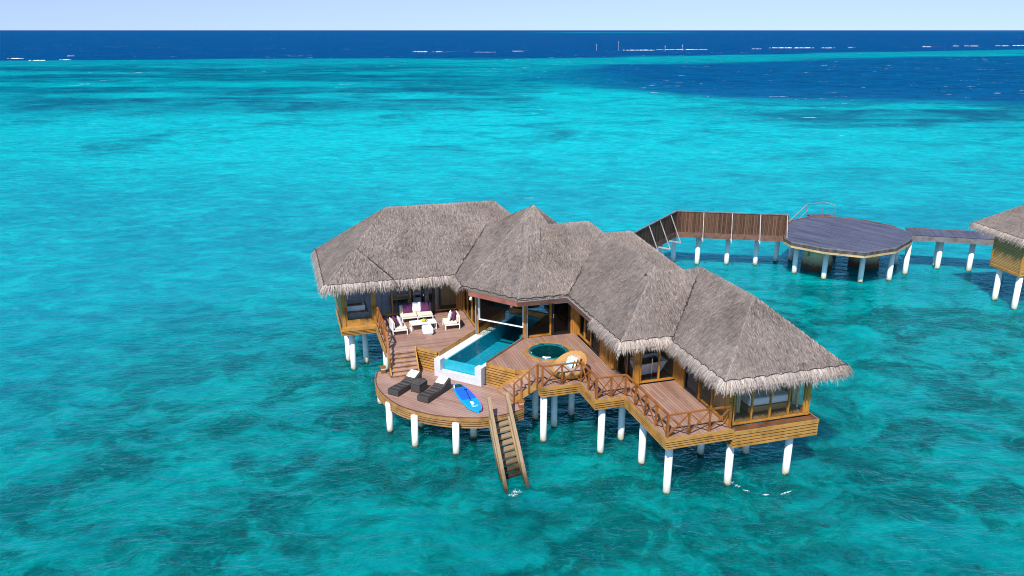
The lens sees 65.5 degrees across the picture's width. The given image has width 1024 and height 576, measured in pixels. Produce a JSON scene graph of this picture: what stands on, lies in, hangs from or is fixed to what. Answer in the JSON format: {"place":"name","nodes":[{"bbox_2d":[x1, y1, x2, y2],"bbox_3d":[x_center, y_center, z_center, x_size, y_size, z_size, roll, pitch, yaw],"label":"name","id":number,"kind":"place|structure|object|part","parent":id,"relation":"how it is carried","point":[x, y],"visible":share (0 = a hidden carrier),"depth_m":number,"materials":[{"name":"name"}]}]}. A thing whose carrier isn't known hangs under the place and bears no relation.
{"place":"outdoors","nodes":[
{"label":"outdoors","id":0,"kind":"place"},
{"bbox_2d":[346,298,368,319],"bbox_3d":[-8.741,1.170,44.443,1.250,0.780,1.850,-5,19,-16],"label":"bed","id":1,"kind":"object","parent":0,"point":[357,308],"visible":0.66,"depth_m":43.79,"materials":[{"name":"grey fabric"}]},
{"bbox_2d":[390,295,408,311],"bbox_3d":[-6.287,0.874,45.357,1.200,0.780,0.600,-5,19,-16],"label":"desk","id":2,"kind":"object","parent":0,"point":[399,297],"visible":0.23,"depth_m":45.13,"materials":[{"name":"brown wood"}]},
{"bbox_2d":[438,277,455,304],"bbox_3d":[-3.750,-0.220,46.270,0.950,2.300,0.730,-5,19,-16],"label":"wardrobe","id":3,"kind":"object","parent":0,"point":[447,295],"visible":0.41,"depth_m":46.12,"materials":[{"name":"brown wood"}]},
{"bbox_3d":[-3.871,-0.096,45.886,0.450,2.200,0.025,-5,19,-16],"label":"door","id":4,"kind":"part","parent":3,"relation":"part of","materials":[{"name":"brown wood"}]},
{"bbox_3d":[-3.425,-0.137,46.011,0.440,2.200,0.025,-5,19,-16],"label":"door","id":5,"kind":"part","parent":3,"relation":"part of","materials":[{"name":"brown wood"}]},
{"bbox_2d":[0,30,1023,575],"bbox_3d":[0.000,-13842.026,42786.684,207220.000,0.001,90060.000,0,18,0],"label":"sea","id":6,"kind":"structure","parent":0,"point":[186,388],"depth_m":57.47,"materials":[{"name":"liquid"}]},
{"bbox_2d":[376,310,475,371],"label":"lounge deck","id":7,"kind":"structure","parent":6,"relation":"in","point":[440,340],"depth_m":41.51,"materials":[{"name":"brown wood"}]},
{"bbox_2d":[375,305,386,341],"bbox_3d":[-6.811,2.066,41.606,0.100,1.185,3.925,-5,19,-16],"label":"railing","id":8,"kind":"object","parent":7,"relation":"on","point":[380,320],"visible":0.84,"depth_m":41.62,"materials":[{"name":"brown wood"}]},
{"bbox_2d":[389,317,407,335],"bbox_3d":[-5.979,1.996,41.925,0.800,0.760,0.860,-6,19,-18],"label":"lounge chair","id":9,"kind":"object","parent":7,"relation":"on","point":[393,326],"visible":0.99,"depth_m":41.65,"materials":[{"name":"white paint"}]},
{"bbox_2d":[392,316,397,325],"bbox_3d":[-6.131,1.741,41.828,0.160,0.520,0.520,-23,26,-21],"label":"cushion","id":10,"kind":"object","parent":9,"relation":"on","point":[395,320],"visible":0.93,"depth_m":41.67,"materials":[{"name":"purple fabric"}]},
{"bbox_2d":[397,316,402,326],"bbox_3d":[-5.900,1.738,41.855,0.160,0.520,0.520,-25,25,-14],"label":"cushion","id":11,"kind":"object","parent":9,"relation":"on","point":[399,321],"visible":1,"depth_m":41.68,"materials":[{"name":"white fabric"}]},
{"bbox_2d":[399,305,432,322],"bbox_3d":[-5.268,1.369,43.862,1.720,0.760,0.860,-5,19,-16],"label":"outdoor sofa","id":12,"kind":"object","parent":7,"relation":"on","point":[414,314],"visible":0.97,"depth_m":43.64,"materials":[{"name":"white fabric"}]},
{"bbox_2d":[402,303,412,313],"bbox_3d":[-5.738,1.102,43.739,0.562,0.562,0.160,-6,5,-18],"label":"cushion","id":13,"kind":"object","parent":12,"relation":"on","point":[407,307],"visible":1,"depth_m":43.67,"materials":[{"name":"purple fabric"}]},
{"bbox_2d":[411,302,420,311],"bbox_3d":[-5.269,1.044,43.910,0.562,0.562,0.160,-5,7,-16],"label":"cushion","id":14,"kind":"object","parent":12,"relation":"on","point":[416,306],"visible":1,"depth_m":43.84,"materials":[{"name":"white fabric"}]},
{"bbox_2d":[420,301,429,311],"bbox_3d":[-4.817,1.018,43.998,0.562,0.562,0.160,-3,4,-10],"label":"cushion","id":15,"kind":"object","parent":12,"relation":"on","point":[425,306],"visible":1,"depth_m":43.93,"materials":[{"name":"purple fabric"}]},
{"bbox_2d":[409,319,436,331],"bbox_3d":[-4.756,1.980,42.575,1.380,0.390,0.640,-5,19,-16],"label":"coffee table","id":16,"kind":"object","parent":7,"relation":"on","point":[419,322],"visible":1,"depth_m":42.39,"materials":[{"name":"white paint"}]},
{"bbox_2d":[422,324,432,335],"bbox_3d":[-4.429,2.197,41.782,0.528,0.460,0.528,-5,19,-16],"label":"pouf","id":17,"kind":"object","parent":7,"relation":"on","point":[427,329],"visible":1,"depth_m":41.56,"materials":[{"name":"white fabric"}]},
{"bbox_2d":[442,311,459,329],"bbox_3d":[-3.270,1.733,42.738,0.800,0.760,0.860,-5,19,-15],"label":"lounge chair","id":18,"kind":"object","parent":7,"relation":"on","point":[445,321],"visible":0.89,"depth_m":42.49,"materials":[{"name":"white paint"}]},
{"bbox_2d":[448,310,451,320],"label":"cushion","id":19,"kind":"object","parent":18,"relation":"on","point":[449,314],"visible":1,"depth_m":42.47,"materials":[{"name":"white fabric"}]},
{"bbox_2d":[375,368,523,454],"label":"sun deck","id":20,"kind":"structure","parent":6,"relation":"in","point":[447,408],"depth_m":36.45,"materials":[{"name":"brown wood"}]},
{"bbox_2d":[380,365,385,373],"bbox_3d":[-6.462,4.090,39.876,0.280,0.340,0.280,-5,19,-16],"label":"deck light","id":21,"kind":"object","parent":20,"relation":"on","point":[382,368],"visible":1,"depth_m":39.79,"materials":[{"name":"white paint"}]},
{"bbox_2d":[387,346,419,378],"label":"staircase","id":22,"kind":"structure","parent":20,"relation":"on","point":[404,361],"depth_m":39.79,"materials":[{"name":"brown wood"}]},
{"bbox_2d":[385,331,390,375],"bbox_3d":[-6.143,3.360,39.542,0.100,2.294,0.875,-5,19,-16],"label":"railing","id":23,"kind":"object","parent":22,"relation":"attached to","point":[387,345],"visible":0.91,"depth_m":39.34,"materials":[{"name":"brown wood"}]},
{"bbox_2d":[388,371,421,396],"bbox_3d":[-5.123,4.539,38.122,0.620,0.566,1.920,10,20,28],"label":"sun lounger","id":24,"kind":"object","parent":20,"relation":"on","point":[401,387],"visible":0.84,"depth_m":37.78,"materials":[{"name":"wicker"}]},
{"bbox_2d":[406,369,418,377],"bbox_3d":[-4.803,4.149,38.590,0.500,0.230,0.425,10,20,28],"label":"towel","id":25,"kind":"object","parent":24,"relation":"on","point":[413,373],"visible":1,"depth_m":38.53,"materials":[{"name":"white fabric"}]},
{"bbox_2d":[411,378,427,393],"bbox_3d":[-4.423,4.661,37.934,0.540,0.450,0.680,10,20,28],"label":"side table","id":26,"kind":"object","parent":20,"relation":"on","point":[419,385],"visible":1,"depth_m":37.74,"materials":[{"name":"wicker"}]},
{"bbox_2d":[417,377,450,402],"bbox_3d":[-3.660,4.759,37.443,0.620,0.566,1.920,10,20,28],"label":"sun lounger","id":27,"kind":"object","parent":20,"relation":"on","point":[433,391],"visible":0.98,"depth_m":37.27,"materials":[{"name":"wicker"}]},
{"bbox_2d":[435,375,447,383],"bbox_3d":[-3.340,4.369,37.911,0.500,0.230,0.425,10,20,28],"label":"towel","id":28,"kind":"object","parent":27,"relation":"on","point":[441,379],"visible":1,"depth_m":37.85,"materials":[{"name":"white fabric"}]},
{"bbox_2d":[454,383,481,412],"bbox_3d":[-2.077,5.091,37.072,0.822,0.123,3.202,-7,19,-21],"label":"paddle board","id":29,"kind":"object","parent":20,"relation":"on","point":[462,395],"visible":1,"depth_m":36.94,"materials":[{"name":"blue plastic"}]},
{"bbox_2d":[487,392,528,493],"bbox_3d":[-0.092,7.324,33.950,1.114,3.967,5.017,-4,18,-12],"label":"swim ladder","id":30,"kind":"object","parent":20,"relation":"attached to","point":[515,446],"visible":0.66,"depth_m":34.38,"materials":[{"name":"brown wood"}]},
{"bbox_2d":[496,369,537,402],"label":"staircase","id":31,"kind":"structure","parent":20,"relation":"on","point":[504,388],"depth_m":37.06,"materials":[{"name":"brown wood"}]},
{"bbox_2d":[513,364,537,403],"bbox_3d":[0.602,4.439,36.126,1.168,2.248,0.100,6,19,17],"label":"railing","id":32,"kind":"object","parent":31,"relation":"attached to","point":[528,373],"visible":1,"depth_m":36.05,"materials":[{"name":"brown wood"}]},
{"bbox_2d":[537,363,541,383],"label":"railing","id":33,"kind":"object","parent":31,"relation":"attached to","point":[538,364],"visible":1,"depth_m":35.72,"materials":[{"name":"brown wood"}]},
{"bbox_2d":[517,399,524,408],"bbox_3d":[0.416,5.278,36.209,0.280,0.340,0.280,-5,19,-16],"label":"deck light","id":34,"kind":"object","parent":20,"relation":"on","point":[521,402],"visible":1,"depth_m":36.12,"materials":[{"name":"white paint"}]},
{"bbox_2d":[7,45,1023,60],"bbox_3d":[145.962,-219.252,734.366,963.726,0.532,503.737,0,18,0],"label":"breaking surf","id":35,"kind":"structure","parent":6,"relation":"on","point":[425,51],"depth_m":771.90,"materials":[{"name":"liquid"}]},
{"bbox_2d":[310,200,854,485],"bbox_3d":[0.904,1.676,40.815,20.670,10.294,24.404,-5,19,-16],"label":"overwater villa","id":36,"kind":"object","parent":6,"relation":"in","point":[627,295],"visible":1,"depth_m":40.21,"materials":[{"name":"plant"}]},
{"bbox_2d":[344,289,373,321],"bbox_3d":[-8.304,0.619,43.112,1.500,2.450,0.104,-5,19,-16],"label":"window","id":37,"kind":"structure","parent":36,"relation":"in","point":[372,318],"depth_m":43.29,"materials":[{"name":"brown wood"}]},
{"bbox_2d":[381,289,410,315],"bbox_3d":[-6.615,0.326,43.982,2.020,2.430,0.104,-5,19,-16],"label":"window","id":38,"kind":"structure","parent":36,"relation":"in","point":[392,313],"depth_m":44.20,"materials":[{"name":"brown wood"}]},
{"bbox_2d":[389,284,434,295],"bbox_3d":[-6.071,-0.175,48.319,2.700,0.850,1.300,-5,19,-16],"label":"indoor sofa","id":39,"kind":"object","parent":36,"relation":"on","point":[404,291],"visible":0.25,"depth_m":47.77,"materials":[{"name":"grey fabric"}]},
{"bbox_2d":[408,292,428,302],"bbox_3d":[-5.423,0.677,46.111,1.240,0.650,1.240,-5,19,-16],"label":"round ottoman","id":40,"kind":"object","parent":36,"relation":"on","point":[416,298],"visible":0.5,"depth_m":45.72,"materials":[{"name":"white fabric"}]},
{"bbox_2d":[411,284,434,313],"bbox_3d":[-4.976,0.266,44.443,1.300,2.500,0.159,-5,19,-16],"label":"door","id":41,"kind":"structure","parent":36,"relation":"in","point":[422,290],"depth_m":44.51,"materials":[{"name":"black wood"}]},
{"bbox_2d":[435,287,457,310],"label":"window","id":42,"kind":"structure","parent":36,"relation":"in","point":[456,307],"depth_m":45.05,"materials":[{"name":"brown wood"}]},
{"bbox_2d":[462,289,474,326],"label":"window","id":43,"kind":"structure","parent":36,"relation":"in","point":[467,313],"depth_m":44.19,"materials":[{"name":"brown wood"}]},
{"bbox_2d":[434,307,554,385],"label":"plunge pool","id":44,"kind":"structure","parent":36,"relation":"in","point":[465,360],"depth_m":41.92,"materials":[{"name":"teal liquid"}]},
{"bbox_2d":[478,298,522,327],"bbox_3d":[-0.568,1.024,41.469,2.666,1.750,0.104,9,20,27],"label":"window","id":45,"kind":"structure","parent":36,"relation":"in","point":[478,298],"depth_m":41.91,"materials":[{"name":"white paint"}]},
{"bbox_2d":[526,300,551,337],"bbox_3d":[1.375,1.409,41.206,1.380,2.320,0.104,-5,19,-16],"label":"window","id":46,"kind":"structure","parent":36,"relation":"in","point":[550,309],"depth_m":41.43,"materials":[{"name":"brown wood"}]},
{"bbox_2d":[551,297,570,334],"bbox_3d":[2.563,1.310,41.514,1.000,2.320,0.159,-5,19,-16],"label":"door","id":47,"kind":"structure","parent":36,"relation":"in","point":[552,320],"depth_m":41.67,"materials":[{"name":"black wood"}]},
{"bbox_2d":[577,306,590,345],"bbox_3d":[3.725,1.516,40.422,0.104,2.400,1.830,-5,19,-16],"label":"window","id":48,"kind":"structure","parent":36,"relation":"in","point":[578,329],"depth_m":40.70,"materials":[{"name":"brown wood"}]},
{"bbox_2d":[591,330,599,355],"bbox_3d":[4.152,2.009,39.065,0.104,2.500,1.120,-5,19,-16],"label":"door","id":49,"kind":"structure","parent":36,"relation":"in","point":[592,335],"depth_m":39.62,"materials":[{"name":"black metal"}]},
{"bbox_2d":[618,351,626,373],"bbox_3d":[5.158,2.726,36.689,0.104,2.600,0.890,-5,19,-16],"label":"door","id":50,"kind":"structure","parent":36,"relation":"in","point":[619,357],"depth_m":37.18,"materials":[{"name":"black metal"}]},
{"bbox_2d":[627,351,633,382],"bbox_3d":[5.405,2.985,35.889,0.104,2.600,0.640,-5,19,-16],"label":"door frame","id":51,"kind":"structure","parent":36,"relation":"in","point":[628,361],"depth_m":36.30,"materials":[{"name":"black wood"}]},
{"bbox_2d":[630,352,666,378],"bbox_3d":[6.305,3.443,36.943,1.628,1.079,1.381,-5,19,-16],"label":"bathtub","id":52,"kind":"object","parent":36,"relation":"on","point":[649,363],"visible":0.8,"depth_m":36.82,"materials":[{"name":"white ceramic"}]},
{"bbox_2d":[639,347,675,383],"bbox_3d":[6.567,3.024,35.750,1.780,2.490,0.104,-5,19,-16],"label":"window","id":53,"kind":"structure","parent":36,"relation":"in","point":[659,353],"depth_m":35.97,"materials":[{"name":"brown wood"}]},
{"bbox_2d":[684,365,698,398],"bbox_3d":[7.860,3.397,34.618,0.159,2.600,1.180,-5,19,-16],"label":"door","id":54,"kind":"structure","parent":36,"relation":"in","point":[690,391],"depth_m":35.16,"materials":[{"name":"black metal"}]},
{"bbox_2d":[697,375,726,419],"bbox_3d":[8.379,3.881,33.040,0.104,2.550,2.220,-5,19,-16],"label":"window","id":55,"kind":"structure","parent":36,"relation":"in","point":[700,381],"depth_m":33.39,"materials":[{"name":"brown wood"}]},
{"bbox_2d":[713,387,737,414],"bbox_3d":[8.910,4.084,33.177,0.600,2.220,0.950,-5,19,-16],"label":"room screen","id":56,"kind":"object","parent":36,"relation":"on","point":[719,400],"visible":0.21,"depth_m":33.13,"materials":[{"name":"brown wood"}]},
{"bbox_2d":[736,389,741,412],"bbox_3d":[9.328,4.048,32.884,0.391,2.370,0.098,12,21,32],"label":"curtain","id":57,"kind":"object","parent":36,"relation":"hanging from","point":[738,403],"visible":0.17,"depth_m":33.05,"materials":[{"name":"grey fabric"}]},
{"bbox_2d":[740,385,791,413],"bbox_3d":[10.511,4.175,34.374,2.200,1.330,2.370,-5,19,-16],"label":"bed","id":58,"kind":"object","parent":36,"relation":"on","point":[762,398],"visible":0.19,"depth_m":33.50,"materials":[{"name":"white fabric"}]},
{"bbox_2d":[731,381,807,425],"bbox_3d":[10.548,4.246,32.451,3.420,2.480,0.104,-5,19,-16],"label":"window","id":59,"kind":"structure","parent":36,"relation":"in","point":[750,420],"depth_m":32.69,"materials":[{"name":"brown wood"}]},
{"bbox_2d":[779,381,800,407],"bbox_3d":[11.812,3.652,34.105,0.098,2.370,1.850,-5,19,-16],"label":"curtain","id":60,"kind":"object","parent":36,"relation":"hanging from","point":[795,393],"visible":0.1,"depth_m":33.77,"materials":[{"name":"grey fabric"}]},
{"bbox_2d":[486,333,734,494],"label":"spa deck","id":61,"kind":"structure","parent":6,"relation":"in","point":[512,361],"depth_m":35.49,"materials":[{"name":"brown wood"}]},
{"bbox_2d":[523,342,572,361],"bbox_3d":[1.808,3.117,39.450,2.540,0.146,2.540,-5,19,-16],"label":"hot tub","id":62,"kind":"object","parent":61,"relation":"on","point":[546,351],"visible":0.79,"depth_m":39.46,"materials":[{"name":"liquid"}]},
{"bbox_2d":[541,361,581,386],"bbox_3d":[2.246,3.953,35.779,1.925,1.185,0.100,-5,19,-16],"label":"railing","id":63,"kind":"object","parent":61,"relation":"on","point":[561,365],"visible":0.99,"depth_m":35.64,"materials":[{"name":"brown wood"}]},
{"bbox_2d":[550,350,586,379],"bbox_3d":[2.593,3.562,36.736,1.714,0.940,1.680,-5,19,-16],"label":"daybed","id":64,"kind":"object","parent":61,"relation":"on","point":[563,359],"visible":0.62,"depth_m":36.68,"materials":[{"name":"wicker"}]},
{"bbox_2d":[565,356,574,368],"bbox_3d":[2.670,3.431,36.718,0.160,0.478,0.478,17,4,-38],"label":"cushion","id":65,"kind":"object","parent":64,"relation":"on","point":[569,359],"visible":0.82,"depth_m":36.63,"materials":[{"name":"white fabric"}]},
{"bbox_2d":[571,355,577,366],"bbox_3d":[2.822,3.389,36.828,0.160,0.478,0.478,11,7,-41],"label":"cushion","id":66,"kind":"object","parent":64,"relation":"on","point":[575,360],"visible":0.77,"depth_m":36.67,"materials":[{"name":"white fabric"}]},
{"bbox_2d":[574,353,580,365],"bbox_3d":[2.986,3.325,36.968,0.160,0.478,0.478,14,4,-44],"label":"cushion","id":67,"kind":"object","parent":64,"relation":"on","point":[578,357],"visible":0.61,"depth_m":36.82,"materials":[{"name":"beige fabric"}]},
{"bbox_2d":[581,362,596,394],"bbox_3d":[3.398,4.148,35.177,0.100,1.185,1.807,-5,19,-16],"label":"railing","id":68,"kind":"object","parent":61,"relation":"attached to","point":[589,372],"visible":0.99,"depth_m":35.10,"materials":[{"name":"brown wood"}]},
{"bbox_2d":[595,374,626,399],"bbox_3d":[4.306,4.360,34.524,1.425,1.185,0.100,-5,19,-16],"label":"railing","id":69,"kind":"object","parent":61,"relation":"on","point":[611,379],"visible":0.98,"depth_m":34.42,"materials":[{"name":"brown wood"}]},
{"bbox_2d":[625,375,668,436],"bbox_3d":[5.521,4.892,32.883,0.100,1.185,3.936,-5,19,-16],"label":"railing","id":70,"kind":"object","parent":61,"relation":"attached to","point":[657,406],"visible":0.98,"depth_m":32.70,"materials":[{"name":"brown wood"}]},
{"bbox_2d":[666,405,732,437],"bbox_3d":[7.402,5.356,31.448,2.825,1.185,0.100,-5,19,-16],"label":"railing","id":71,"kind":"object","parent":61,"relation":"attached to","point":[709,412],"visible":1,"depth_m":31.38,"materials":[{"name":"brown wood"}]},
{"bbox_2d":[652,232,783,264],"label":"screened walkway","id":72,"kind":"structure","parent":6,"relation":"in","point":[727,237],"depth_m":62.87,"materials":[{"name":"grey wood"}]},
{"bbox_2d":[634,210,788,249],"bbox_3d":[13.656,-4.221,60.331,15.042,2.195,5.545,-8,19,-23],"label":"slatted screen","id":73,"kind":"object","parent":72,"relation":"on","point":[658,230],"visible":0.86,"depth_m":61.85,"materials":[{"name":"brown wood"}]},
{"bbox_2d":[801,250,832,271],"bbox_3d":[24.200,-1.661,63.373,2.300,4.100,2.300,0,18,0],"label":"concrete drum","id":74,"kind":"object","parent":6,"relation":"in","point":[811,261],"visible":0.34,"depth_m":62.36,"materials":[{"name":"grey concrete"}]},
{"bbox_2d":[783,216,912,282],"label":"round platform","id":75,"kind":"structure","parent":6,"relation":"in","point":[861,239],"depth_m":61.09,"materials":[{"name":"grey wood"}]},
{"bbox_2d":[789,202,835,220],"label":"ladder rail","id":76,"kind":"object","parent":75,"relation":"attached to","point":[822,214],"visible":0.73,"depth_m":68.59,"materials":[{"name":"metal"}]},
{"bbox_2d":[848,256,879,268],"bbox_3d":[28.300,-1.908,64.134,2.300,4.100,2.300,0,18,0],"label":"concrete drum","id":77,"kind":"object","parent":6,"relation":"in","point":[871,262],"visible":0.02,"depth_m":63.11,"materials":[{"name":"grey concrete"}]},
{"bbox_2d":[906,227,1003,272],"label":"plain walkway","id":78,"kind":"structure","parent":6,"relation":"in","point":[940,237],"depth_m":62.15,"materials":[{"name":"grey wood"}]},
{"bbox_2d":[968,205,1023,309],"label":"neighbour hut","id":79,"kind":"object","parent":6,"relation":"in","point":[1005,229],"visible":1,"depth_m":54.24,"materials":[{"name":"plant"}]},
{"bbox_2d":[0,0,1023,29],"label":"sky","id":80,"kind":"structure","parent":0,"point":[14,14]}
]}

